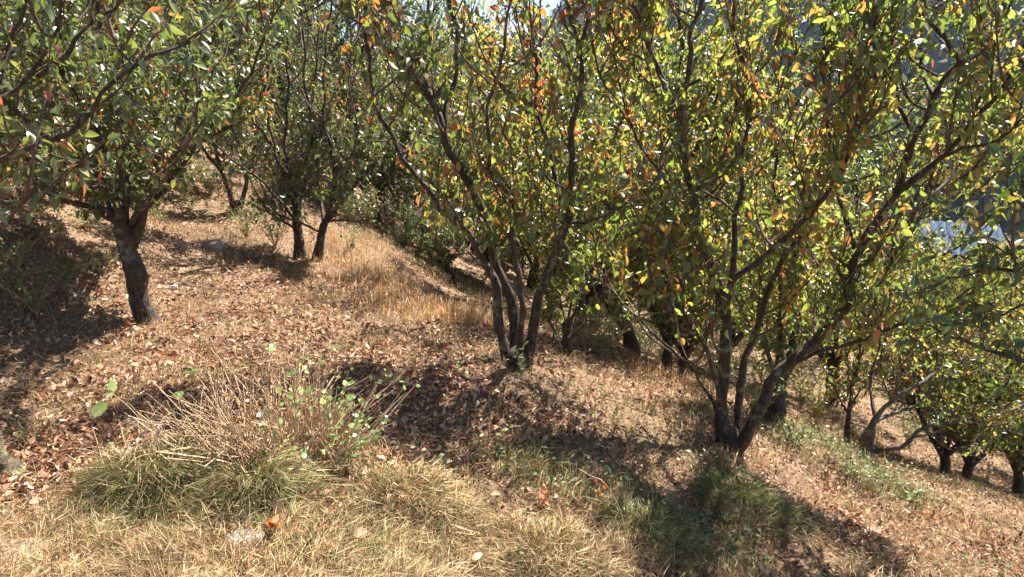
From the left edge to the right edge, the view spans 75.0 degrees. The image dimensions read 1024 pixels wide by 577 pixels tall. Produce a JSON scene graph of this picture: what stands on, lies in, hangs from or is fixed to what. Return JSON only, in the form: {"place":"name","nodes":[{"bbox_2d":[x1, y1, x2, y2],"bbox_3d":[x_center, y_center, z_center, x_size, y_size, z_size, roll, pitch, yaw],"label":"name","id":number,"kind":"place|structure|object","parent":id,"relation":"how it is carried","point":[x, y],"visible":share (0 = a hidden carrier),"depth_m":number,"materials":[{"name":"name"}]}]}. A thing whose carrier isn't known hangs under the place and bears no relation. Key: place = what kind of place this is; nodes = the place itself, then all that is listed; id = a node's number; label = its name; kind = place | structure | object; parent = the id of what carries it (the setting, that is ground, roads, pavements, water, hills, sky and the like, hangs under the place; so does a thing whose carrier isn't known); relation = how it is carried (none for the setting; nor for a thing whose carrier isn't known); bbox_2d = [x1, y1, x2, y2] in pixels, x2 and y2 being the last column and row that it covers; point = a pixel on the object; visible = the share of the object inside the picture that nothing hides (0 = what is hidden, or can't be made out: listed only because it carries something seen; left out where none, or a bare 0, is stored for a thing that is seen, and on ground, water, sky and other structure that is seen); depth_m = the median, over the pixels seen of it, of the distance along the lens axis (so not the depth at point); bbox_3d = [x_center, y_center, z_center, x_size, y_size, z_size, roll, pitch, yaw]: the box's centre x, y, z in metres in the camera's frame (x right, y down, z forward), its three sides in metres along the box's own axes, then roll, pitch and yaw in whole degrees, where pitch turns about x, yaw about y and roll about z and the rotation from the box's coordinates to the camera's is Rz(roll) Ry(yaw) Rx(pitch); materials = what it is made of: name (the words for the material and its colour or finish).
{"place":"outdoors","nodes":[
{"label":"outdoors","id":0,"kind":"place"},
{"bbox_2d":[258,0,563,56],"label":"sky","id":1,"kind":"structure","parent":0,"point":[553,3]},
{"bbox_2d":[0,43,1023,576],"bbox_3d":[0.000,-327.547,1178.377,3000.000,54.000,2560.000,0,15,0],"label":"ground","id":2,"kind":"structure","parent":0,"point":[240,261],"depth_m":5.15,"materials":[{"name":"soil"}]},
{"bbox_2d":[0,432,32,481],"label":"stone","id":3,"kind":"object","parent":2,"relation":"on","point":[6,457],"visible":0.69,"depth_m":2.97,"materials":[{"name":"grey stone"}]},
{"bbox_2d":[0,87,38,201],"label":"bush","id":4,"kind":"object","parent":2,"relation":"on","point":[4,174],"visible":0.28,"depth_m":5.70,"materials":[{"name":"green plant"}]},
{"bbox_2d":[0,257,42,295],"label":"weed clump","id":5,"kind":"object","parent":2,"relation":"on","point":[10,282],"visible":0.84,"depth_m":4.99,"materials":[{"name":"green plant"}]},
{"bbox_2d":[0,231,43,267],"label":"weed clump","id":6,"kind":"object","parent":2,"relation":"on","point":[7,257],"visible":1,"depth_m":5.18,"materials":[{"name":"green plant"}]},
{"bbox_2d":[0,157,58,196],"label":"bush","id":7,"kind":"object","parent":2,"relation":"on","point":[19,188],"visible":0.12,"depth_m":6.18,"materials":[{"name":"green plant"}]},
{"bbox_2d":[0,537,60,576],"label":"grass","id":8,"kind":"structure","parent":2,"relation":"on","point":[27,543],"depth_m":2.49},
{"bbox_2d":[0,264,61,315],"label":"weed clump","id":9,"kind":"object","parent":2,"relation":"on","point":[26,299],"visible":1,"depth_m":4.92,"materials":[{"name":"green plant"}]},
{"bbox_2d":[8,211,78,239],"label":"weed clump","id":10,"kind":"object","parent":2,"relation":"on","point":[42,226],"visible":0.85,"depth_m":5.60,"materials":[{"name":"green plant"}]},
{"bbox_2d":[0,0,94,131],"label":"orchard tree","id":11,"kind":"object","parent":2,"relation":"on","point":[40,47],"visible":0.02,"depth_m":8.38,"materials":[{"name":"green plant"}]},
{"bbox_2d":[22,253,109,278],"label":"weed clump","id":12,"kind":"object","parent":2,"relation":"on","point":[71,270],"visible":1,"depth_m":5.40,"materials":[{"name":"green plant"}]},
{"bbox_2d":[51,207,99,230],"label":"weed clump","id":13,"kind":"object","parent":2,"relation":"on","point":[86,224],"visible":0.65,"depth_m":6.46,"materials":[{"name":"green plant"}]},
{"bbox_2d":[68,245,117,274],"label":"weed clump","id":14,"kind":"object","parent":2,"relation":"on","point":[111,260],"visible":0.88,"depth_m":5.76,"materials":[{"name":"green plant"}]},
{"bbox_2d":[91,380,151,434],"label":"seedling","id":15,"kind":"object","parent":2,"relation":"on","point":[99,408],"visible":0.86,"depth_m":3.20,"materials":[{"name":"green plant"}]},
{"bbox_2d":[0,0,248,238],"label":"pear tree","id":16,"kind":"object","parent":2,"relation":"on","point":[53,43],"visible":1,"depth_m":2.59,"materials":[{"name":"green plant"}]},
{"bbox_2d":[1,0,257,206],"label":"orchard tree","id":17,"kind":"object","parent":2,"relation":"on","point":[179,4],"visible":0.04,"depth_m":8.34,"materials":[{"name":"green plant"}]},
{"bbox_2d":[22,422,255,560],"bbox_3d":[-1.567,0.776,2.873,1.010,0.337,1.051,-6,16,-21],"label":"grass tussock","id":18,"kind":"object","parent":2,"relation":"on","point":[107,477],"depth_m":2.77,"materials":[{"name":"plant"}]},
{"bbox_2d":[0,0,315,324],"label":"pear tree","id":19,"kind":"object","parent":2,"relation":"on","point":[144,101],"visible":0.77,"depth_m":4.68,"materials":[{"name":"green plant"}]},
{"bbox_2d":[45,381,343,503],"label":"dry stalks","id":20,"kind":"object","parent":2,"relation":"on","point":[165,435],"visible":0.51,"depth_m":3.00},
{"bbox_2d":[174,146,222,199],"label":"bush","id":21,"kind":"object","parent":2,"relation":"on","point":[185,193],"visible":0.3,"depth_m":10.12,"materials":[{"name":"green plant"}]},
{"bbox_2d":[187,154,239,194],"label":"bush","id":22,"kind":"object","parent":2,"relation":"on","point":[206,184],"visible":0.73,"depth_m":10.47,"materials":[{"name":"green plant"}]},
{"bbox_2d":[202,239,225,251],"bbox_3d":[-3.284,-0.461,7.325,0.240,0.130,0.178,0,15,0],"label":"stone","id":23,"kind":"object","parent":2,"relation":"on","point":[214,244],"visible":0.81,"depth_m":7.26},
{"bbox_2d":[165,0,299,213],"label":"pear tree","id":24,"kind":"object","parent":2,"relation":"on","point":[218,165],"visible":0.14,"depth_m":9.81,"materials":[{"name":"green plant"}]},
{"bbox_2d":[206,200,277,237],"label":"bush","id":25,"kind":"object","parent":2,"relation":"on","point":[246,234],"visible":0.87,"depth_m":8.11,"materials":[{"name":"green plant"}]},
{"bbox_2d":[221,529,266,554],"bbox_3d":[-0.987,0.940,2.455,0.169,0.064,0.109,-5,16,-17],"label":"stone","id":26,"kind":"object","parent":2,"relation":"on","point":[247,536],"visible":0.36,"depth_m":2.44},
{"bbox_2d":[158,0,330,149],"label":"orchard tree","id":27,"kind":"object","parent":2,"relation":"on","point":[319,7],"visible":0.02,"depth_m":14.79,"materials":[{"name":"green plant"}]},
{"bbox_2d":[152,442,354,550],"bbox_3d":[-1.040,0.786,2.707,0.842,0.346,0.820,0,15,0],"label":"grass tussock","id":28,"kind":"object","parent":2,"relation":"on","point":[268,469],"depth_m":2.66,"materials":[{"name":"plant"}]},
{"bbox_2d":[216,147,293,212],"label":"bush","id":29,"kind":"object","parent":2,"relation":"on","point":[256,188],"visible":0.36,"depth_m":10.14,"materials":[{"name":"green plant"}]},
{"bbox_2d":[166,0,354,259],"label":"pear tree","id":30,"kind":"object","parent":2,"relation":"on","point":[296,227],"visible":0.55,"depth_m":7.31,"materials":[{"name":"green plant"}]},
{"bbox_2d":[227,193,319,246],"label":"bush","id":31,"kind":"object","parent":2,"relation":"on","point":[274,235],"visible":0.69,"depth_m":7.71,"materials":[{"name":"green plant"}]},
{"bbox_2d":[132,333,419,488],"bbox_3d":[-1.057,0.557,3.042,1.258,0.630,0.926,0,15,0],"label":"cut shrub","id":32,"kind":"object","parent":2,"relation":"on","point":[330,436],"visible":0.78,"depth_m":3.02,"materials":[{"name":"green plant"}]},
{"bbox_2d":[265,514,298,536],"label":"dry leaf","id":33,"kind":"object","parent":2,"relation":"on","point":[273,522],"visible":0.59,"depth_m":2.46,"materials":[{"name":"orange plant"}]},
{"bbox_2d":[214,0,422,184],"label":"orchard tree","id":34,"kind":"object","parent":2,"relation":"on","point":[339,16],"visible":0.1,"depth_m":14.25,"materials":[{"name":"green plant"}]},
{"bbox_2d":[246,0,412,261],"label":"pear tree","id":35,"kind":"object","parent":2,"relation":"on","point":[353,161],"visible":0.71,"depth_m":7.48,"materials":[{"name":"green plant"}]},
{"bbox_2d":[265,29,409,219],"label":"orchard tree","id":36,"kind":"object","parent":2,"relation":"on","point":[380,159],"visible":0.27,"depth_m":12.15,"materials":[{"name":"green plant"}]},
{"bbox_2d":[312,181,375,224],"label":"bush","id":37,"kind":"object","parent":2,"relation":"on","point":[346,216],"visible":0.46,"depth_m":11.31,"materials":[{"name":"green plant"}]},
{"bbox_2d":[328,218,365,254],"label":"weed plant","id":38,"kind":"object","parent":2,"relation":"on","point":[350,240],"visible":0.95,"depth_m":8.25,"materials":[{"name":"beige plant"}]},
{"bbox_2d":[274,44,451,223],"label":"orchard tree","id":39,"kind":"object","parent":2,"relation":"on","point":[405,137],"visible":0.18,"depth_m":14.06,"materials":[{"name":"green plant"}]},
{"bbox_2d":[348,185,397,228],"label":"bush","id":40,"kind":"object","parent":2,"relation":"on","point":[370,214],"visible":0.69,"depth_m":11.99,"materials":[{"name":"green plant"}]},
{"bbox_2d":[263,0,508,216],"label":"orchard tree","id":41,"kind":"object","parent":2,"relation":"on","point":[333,49],"visible":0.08,"depth_m":14.44,"materials":[{"name":"green plant"}]},
{"bbox_2d":[363,180,416,232],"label":"bush","id":42,"kind":"object","parent":2,"relation":"on","point":[388,218],"visible":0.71,"depth_m":13.27,"materials":[{"name":"green plant"}]},
{"bbox_2d":[375,216,417,249],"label":"bush","id":43,"kind":"object","parent":2,"relation":"on","point":[403,244],"visible":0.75,"depth_m":11.69,"materials":[{"name":"green plant"}]},
{"bbox_2d":[310,46,484,234],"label":"orchard tree","id":44,"kind":"object","parent":2,"relation":"on","point":[423,122],"visible":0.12,"depth_m":14.09,"materials":[{"name":"green plant"}]},
{"bbox_2d":[298,446,508,559],"bbox_3d":[-0.516,0.879,2.920,1.054,0.356,0.893,0,15,0],"label":"grass tussock","id":45,"kind":"object","parent":2,"relation":"on","point":[422,475],"depth_m":2.83,"materials":[{"name":"plant"}]},
{"bbox_2d":[386,192,448,268],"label":"orchard tree","id":46,"kind":"object","parent":2,"relation":"on","point":[408,215],"visible":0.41,"depth_m":11.16,"materials":[{"name":"green plant"}]},
{"bbox_2d":[388,225,448,258],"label":"bush","id":47,"kind":"object","parent":2,"relation":"on","point":[419,250],"visible":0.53,"depth_m":11.48,"materials":[{"name":"green plant"}]},
{"bbox_2d":[321,0,527,229],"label":"orchard tree","id":48,"kind":"object","parent":2,"relation":"on","point":[436,35],"visible":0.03,"depth_m":15.38,"materials":[{"name":"green plant"}]},
{"bbox_2d":[405,201,474,284],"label":"orchard tree","id":49,"kind":"object","parent":2,"relation":"on","point":[444,257],"visible":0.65,"depth_m":9.82,"materials":[{"name":"green plant"}]},
{"bbox_2d":[341,1,609,264],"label":"orchard tree","id":50,"kind":"object","parent":2,"relation":"on","point":[416,166],"visible":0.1,"depth_m":12.74,"materials":[{"name":"green plant"}]},
{"bbox_2d":[300,0,685,370],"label":"pear tree","id":51,"kind":"object","parent":2,"relation":"on","point":[489,168],"visible":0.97,"depth_m":4.36,"materials":[{"name":"green plant"}]},
{"bbox_2d":[277,224,712,395],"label":"dry weeds","id":52,"kind":"object","parent":2,"relation":"on","point":[430,308],"visible":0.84,"depth_m":7.01,"materials":[{"name":"beige plant"}]},
{"bbox_2d":[406,117,600,295],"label":"orchard tree","id":53,"kind":"object","parent":2,"relation":"on","point":[427,150],"visible":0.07,"depth_m":12.38,"materials":[{"name":"green plant"}]},
{"bbox_2d":[0,180,1021,576],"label":"weeds","id":54,"kind":"object","parent":2,"relation":"on","point":[668,498],"visible":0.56,"depth_m":3.67,"materials":[{"name":"green plant"}]},
{"bbox_2d":[0,88,1023,576],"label":"dry grass","id":55,"kind":"structure","parent":2,"relation":"on","point":[382,562],"depth_m":3.41,"materials":[{"name":"plant"}]},
{"bbox_2d":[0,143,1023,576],"bbox_3d":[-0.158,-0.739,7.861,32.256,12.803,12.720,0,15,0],"label":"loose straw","id":56,"kind":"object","parent":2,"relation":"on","point":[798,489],"visible":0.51,"depth_m":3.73,"materials":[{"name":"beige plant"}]},
{"bbox_2d":[0,136,1023,576],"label":"leaf debris","id":57,"kind":"object","parent":2,"relation":"on","point":[456,426],"visible":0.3,"depth_m":4.18,"materials":[{"name":"brown dry leaf"}]},
{"bbox_2d":[0,44,1023,576],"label":"fallen leaves","id":58,"kind":"object","parent":2,"relation":"on","point":[80,440],"depth_m":4.22,"materials":[{"name":"plant"}]},
{"bbox_2d":[512,341,528,376],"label":"weed plant","id":59,"kind":"object","parent":2,"relation":"on","point":[522,360],"visible":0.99,"depth_m":4.58,"materials":[{"name":"green plant"}]},
{"bbox_2d":[426,21,633,289],"bbox_3d":[0.585,-3.051,16.223,5.197,6.532,5.193,-2,15,-7],"label":"orchard tree","id":60,"kind":"object","parent":2,"relation":"on","point":[529,283],"visible":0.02,"depth_m":15.93,"materials":[{"name":"green plant"}]},
{"bbox_2d":[427,501,636,576],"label":"grass tussock","id":61,"kind":"object","parent":2,"relation":"on","point":[545,535],"depth_m":2.78,"materials":[{"name":"plant"}]},
{"bbox_2d":[444,114,637,323],"bbox_3d":[0.502,-0.921,10.485,2.793,3.554,3.522,6,16,20],"label":"orchard tree","id":62,"kind":"object","parent":2,"relation":"on","point":[536,272],"visible":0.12,"depth_m":10.41,"materials":[{"name":"green plant"}]},
{"bbox_2d":[490,100,641,357],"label":"pear tree","id":63,"kind":"object","parent":2,"relation":"on","point":[573,264],"visible":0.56,"depth_m":5.81,"materials":[{"name":"green plant"}]},
{"bbox_2d":[379,0,783,331],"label":"orchard tree","id":64,"kind":"object","parent":2,"relation":"on","point":[494,45],"visible":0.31,"depth_m":7.50,"materials":[{"name":"green plant"}]},
{"bbox_2d":[452,25,725,328],"bbox_3d":[2.102,-2.214,13.483,5.164,6.428,4.693,9,17,29],"label":"orchard tree","id":65,"kind":"object","parent":2,"relation":"on","point":[585,274],"visible":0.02,"depth_m":13.43,"materials":[{"name":"green plant"}]},
{"bbox_2d":[579,469,630,563],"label":"bent stalk","id":66,"kind":"object","parent":2,"relation":"on","point":[604,486],"visible":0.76,"depth_m":2.83,"materials":[{"name":"orange plant"}]},
{"bbox_2d":[551,288,659,355],"bbox_3d":[0.901,0.413,6.713,1.020,0.675,1.130,-7,17,-25],"label":"bush","id":67,"kind":"object","parent":2,"relation":"on","point":[603,344],"visible":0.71,"depth_m":6.74,"materials":[{"name":"green plant"}]},
{"bbox_2d":[633,324,661,356],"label":"bush","id":68,"kind":"object","parent":2,"relation":"on","point":[649,346],"visible":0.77,"depth_m":11.11,"materials":[{"name":"green plant"}]},
{"bbox_2d":[482,0,814,355],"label":"orchard tree","id":69,"kind":"object","parent":2,"relation":"on","point":[630,338],"visible":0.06,"depth_m":8.25,"materials":[{"name":"green plant"}]},
{"bbox_2d":[581,487,738,576],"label":"grass tussock","id":70,"kind":"object","parent":2,"relation":"on","point":[644,515],"depth_m":3.19,"materials":[{"name":"plant"}]},
{"bbox_2d":[563,110,802,368],"bbox_3d":[1.896,-0.427,7.625,2.613,3.127,2.534,3,15,10],"label":"orchard tree","id":71,"kind":"object","parent":2,"relation":"on","point":[669,338],"visible":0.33,"depth_m":7.33,"materials":[{"name":"green plant"}]},
{"bbox_2d":[654,340,718,372],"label":"bush","id":72,"kind":"object","parent":2,"relation":"on","point":[692,357],"visible":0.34,"depth_m":11.04,"materials":[{"name":"green plant"}]},
{"bbox_2d":[565,133,815,375],"bbox_3d":[2.203,-0.298,8.210,3.048,3.240,2.694,11,18,35],"label":"orchard tree","id":73,"kind":"object","parent":2,"relation":"on","point":[690,345],"visible":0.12,"depth_m":7.68,"materials":[{"name":"green plant"}]},
{"bbox_2d":[677,385,733,427],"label":"grass tussock","id":74,"kind":"object","parent":2,"relation":"on","point":[705,405],"depth_m":5.57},
{"bbox_2d":[696,330,741,381],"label":"bush","id":75,"kind":"object","parent":2,"relation":"on","point":[714,362],"visible":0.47,"depth_m":10.45,"materials":[{"name":"green plant"}]},
{"bbox_2d":[692,441,771,481],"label":"grass tussock","id":76,"kind":"object","parent":2,"relation":"on","point":[720,453],"depth_m":4.63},
{"bbox_2d":[719,339,760,375],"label":"bush","id":77,"kind":"object","parent":2,"relation":"on","point":[734,367],"visible":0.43,"depth_m":12.47,"materials":[{"name":"green plant"}]},
{"bbox_2d":[666,460,836,548],"bbox_3d":[1.402,1.262,3.937,1.140,0.422,0.962,-13,20,-41],"label":"grass tussock","id":78,"kind":"object","parent":2,"relation":"on","point":[740,489],"depth_m":3.82,"materials":[{"name":"plant"}]},
{"bbox_2d":[706,342,811,413],"bbox_3d":[2.144,0.887,5.963,0.885,0.673,0.968,0,15,0],"label":"bush","id":79,"kind":"object","parent":2,"relation":"on","point":[756,391],"visible":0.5,"depth_m":5.91,"materials":[{"name":"green plant"}]},
{"bbox_2d":[747,351,774,382],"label":"bush","id":80,"kind":"object","parent":2,"relation":"on","point":[760,373],"visible":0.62,"depth_m":12.36,"materials":[{"name":"green plant"}]},
{"bbox_2d":[549,0,1023,463],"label":"pear tree","id":81,"kind":"object","parent":2,"relation":"on","point":[867,38],"visible":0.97,"depth_m":4.34,"materials":[{"name":"green plant"}]},
{"bbox_2d":[760,412,818,443],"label":"herb","id":82,"kind":"object","parent":2,"relation":"on","point":[791,431],"visible":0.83,"depth_m":5.70,"materials":[{"name":"green plant"}]},
{"bbox_2d":[674,86,909,424],"bbox_3d":[2.598,-0.190,6.267,2.020,3.272,1.615,0,15,0],"label":"pear tree","id":83,"kind":"object","parent":2,"relation":"on","point":[791,327],"visible":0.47,"depth_m":6.00,"materials":[{"name":"green plant"}]},
{"bbox_2d":[633,9,964,370],"bbox_3d":[3.970,-1.288,11.665,4.724,6.657,5.517,-9,18,-31],"label":"orchard tree","id":84,"kind":"object","parent":2,"relation":"on","point":[736,340],"visible":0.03,"depth_m":10.59,"materials":[{"name":"green plant"}]},
{"bbox_2d":[779,415,830,447],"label":"herb","id":85,"kind":"object","parent":2,"relation":"on","point":[797,437],"visible":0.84,"depth_m":5.62,"materials":[{"name":"green plant"}]},
{"bbox_2d":[784,352,835,406],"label":"bush","id":86,"kind":"object","parent":2,"relation":"on","point":[800,398],"visible":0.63,"depth_m":10.18,"materials":[{"name":"green plant"}]},
{"bbox_2d":[794,422,855,450],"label":"herb","id":87,"kind":"object","parent":2,"relation":"on","point":[832,438],"visible":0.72,"depth_m":5.92,"materials":[{"name":"green plant"}]},
{"bbox_2d":[788,352,863,424],"bbox_3d":[3.830,1.347,8.295,0.860,0.865,0.874,-4,16,-15],"label":"bush","id":88,"kind":"object","parent":2,"relation":"on","point":[818,408],"visible":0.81,"depth_m":8.37,"materials":[{"name":"green plant"}]},
{"bbox_2d":[820,444,883,477],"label":"herb","id":89,"kind":"object","parent":2,"relation":"on","point":[865,471],"visible":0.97,"depth_m":5.42,"materials":[{"name":"green plant"}]},
{"bbox_2d":[691,25,1023,406],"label":"orchard tree","id":90,"kind":"object","parent":2,"relation":"on","point":[975,163],"visible":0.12,"depth_m":9.97,"materials":[{"name":"green plant"}]},
{"bbox_2d":[771,213,948,445],"bbox_3d":[3.934,0.525,7.485,1.951,2.920,1.032,0,15,0],"label":"pear tree","id":91,"kind":"object","parent":2,"relation":"on","point":[854,378],"visible":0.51,"depth_m":7.45,"materials":[{"name":"green plant"}]},
{"bbox_2d":[849,451,917,485],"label":"herb","id":92,"kind":"object","parent":2,"relation":"on","point":[886,473],"visible":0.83,"depth_m":5.43,"materials":[{"name":"green plant"}]},
{"bbox_2d":[888,402,928,447],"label":"bush","id":93,"kind":"object","parent":2,"relation":"on","point":[907,435],"visible":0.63,"depth_m":9.99,"materials":[{"name":"green plant"}]},
{"bbox_2d":[878,470,952,505],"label":"herb","id":94,"kind":"object","parent":2,"relation":"on","point":[905,495],"visible":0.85,"depth_m":5.17,"materials":[{"name":"green plant"}]},
{"bbox_2d":[831,250,1023,475],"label":"orchard tree","id":95,"kind":"object","parent":2,"relation":"on","point":[944,453],"visible":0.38,"depth_m":7.69,"materials":[{"name":"green plant"}]},
{"bbox_2d":[852,244,1008,385],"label":"orchard tree","id":96,"kind":"object","parent":2,"relation":"on","point":[974,258],"visible":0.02,"depth_m":14.13,"materials":[{"name":"green plant"}]},
{"bbox_2d":[856,244,1023,460],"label":"pear tree","id":97,"kind":"object","parent":2,"relation":"on","point":[866,441],"visible":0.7,"depth_m":6.41,"materials":[{"name":"green plant"}]},
{"bbox_2d":[865,249,1023,482],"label":"orchard tree","id":98,"kind":"object","parent":2,"relation":"on","point":[970,463],"visible":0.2,"depth_m":7.67,"materials":[{"name":"green plant"}]},
{"bbox_2d":[904,221,1005,267],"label":"house","id":99,"kind":"structure","parent":2,"relation":"on","point":[997,232],"depth_m":29.68,"materials":[{"name":"metal"}]},
{"bbox_2d":[891,117,1023,432],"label":"pear tree","id":100,"kind":"object","parent":2,"relation":"on","point":[916,317],"visible":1,"depth_m":3.13,"materials":[{"name":"green plant"}]},
{"bbox_2d":[923,259,1023,495],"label":"orchard tree","id":101,"kind":"object","parent":2,"relation":"on","point":[1015,459],"visible":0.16,"depth_m":8.63,"materials":[{"name":"green plant"}]},
{"bbox_2d":[924,239,1023,445],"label":"orchard tree","id":102,"kind":"object","parent":2,"relation":"on","point":[963,311],"visible":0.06,"depth_m":12.45,"materials":[{"name":"green plant"}]},
{"bbox_2d":[942,235,1023,378],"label":"orchard tree","id":103,"kind":"object","parent":2,"relation":"on","point":[1018,288],"visible":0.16,"depth_m":9.55,"materials":[{"name":"green plant"}]},
{"bbox_2d":[311,0,1022,233],"bbox_3d":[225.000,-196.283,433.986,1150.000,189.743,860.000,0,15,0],"label":"hillside","id":104,"kind":"structure","parent":0,"point":[954,216],"depth_m":83.97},
{"bbox_2d":[367,0,1023,231],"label":"distant forest","id":105,"kind":"object","parent":104,"relation":"on","point":[942,63],"visible":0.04,"depth_m":113.28,"materials":[{"name":"plant"}]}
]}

